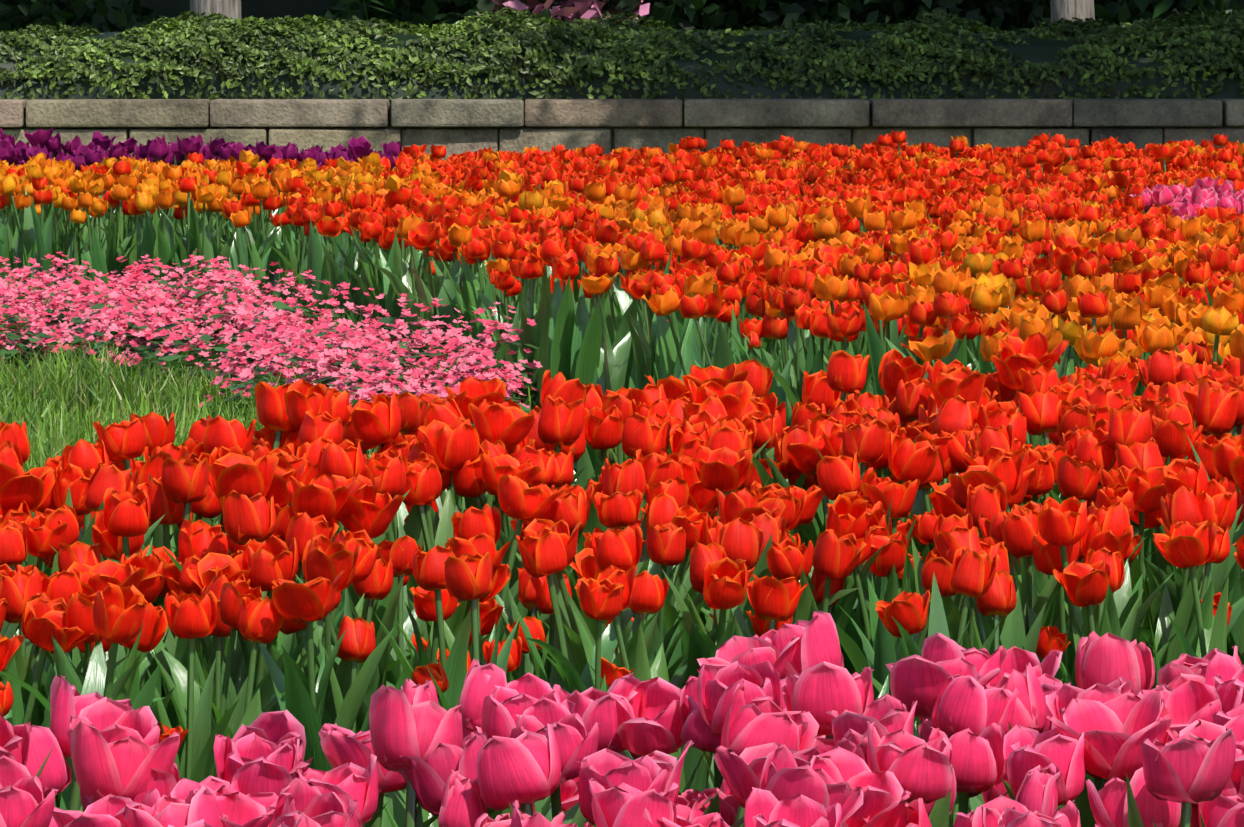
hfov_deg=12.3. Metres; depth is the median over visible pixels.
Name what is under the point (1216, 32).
hedge
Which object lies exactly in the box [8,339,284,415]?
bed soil
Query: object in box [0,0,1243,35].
shrubs
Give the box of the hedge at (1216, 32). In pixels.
[0,7,1243,102]
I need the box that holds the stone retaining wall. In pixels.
[0,99,1243,172]
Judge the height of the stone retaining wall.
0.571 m
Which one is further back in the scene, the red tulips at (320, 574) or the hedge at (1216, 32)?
the hedge at (1216, 32)
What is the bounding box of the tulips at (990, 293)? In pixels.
[0,149,1238,375]
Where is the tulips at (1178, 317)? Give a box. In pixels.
[0,135,1243,452]
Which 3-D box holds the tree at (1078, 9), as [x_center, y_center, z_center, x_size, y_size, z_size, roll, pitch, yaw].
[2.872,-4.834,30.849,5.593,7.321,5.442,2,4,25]
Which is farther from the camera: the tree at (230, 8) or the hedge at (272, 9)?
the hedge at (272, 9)
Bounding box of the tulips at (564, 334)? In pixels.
[0,130,1243,462]
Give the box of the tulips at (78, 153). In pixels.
[0,127,400,173]
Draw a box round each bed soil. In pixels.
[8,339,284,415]
[228,299,614,472]
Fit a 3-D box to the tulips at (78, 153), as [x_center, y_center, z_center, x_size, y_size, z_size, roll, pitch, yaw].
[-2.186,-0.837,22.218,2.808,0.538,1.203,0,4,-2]
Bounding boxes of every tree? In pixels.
[190,0,241,19]
[1050,0,1094,26]
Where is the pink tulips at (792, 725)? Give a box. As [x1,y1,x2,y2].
[0,611,1243,826]
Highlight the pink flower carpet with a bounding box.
[0,250,542,452]
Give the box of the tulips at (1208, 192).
[1130,175,1243,219]
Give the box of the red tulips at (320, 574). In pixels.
[0,332,1243,826]
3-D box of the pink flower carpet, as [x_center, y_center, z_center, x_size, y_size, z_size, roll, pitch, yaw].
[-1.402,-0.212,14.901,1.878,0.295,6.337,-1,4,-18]
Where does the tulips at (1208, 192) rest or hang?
on the bed soil at (575, 470)
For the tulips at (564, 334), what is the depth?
15.36 m
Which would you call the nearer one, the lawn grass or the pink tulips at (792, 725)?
the pink tulips at (792, 725)
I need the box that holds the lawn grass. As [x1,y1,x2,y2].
[0,272,630,524]
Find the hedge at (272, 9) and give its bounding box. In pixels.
[140,0,1243,27]
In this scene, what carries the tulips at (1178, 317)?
on the bed soil at (575, 470)
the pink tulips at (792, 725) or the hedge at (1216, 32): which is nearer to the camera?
the pink tulips at (792, 725)
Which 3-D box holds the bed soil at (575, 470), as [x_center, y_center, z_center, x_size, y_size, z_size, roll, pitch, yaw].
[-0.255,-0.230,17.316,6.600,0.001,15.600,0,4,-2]
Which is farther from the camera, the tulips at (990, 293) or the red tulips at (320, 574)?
the tulips at (990, 293)
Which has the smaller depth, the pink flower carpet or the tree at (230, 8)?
the pink flower carpet

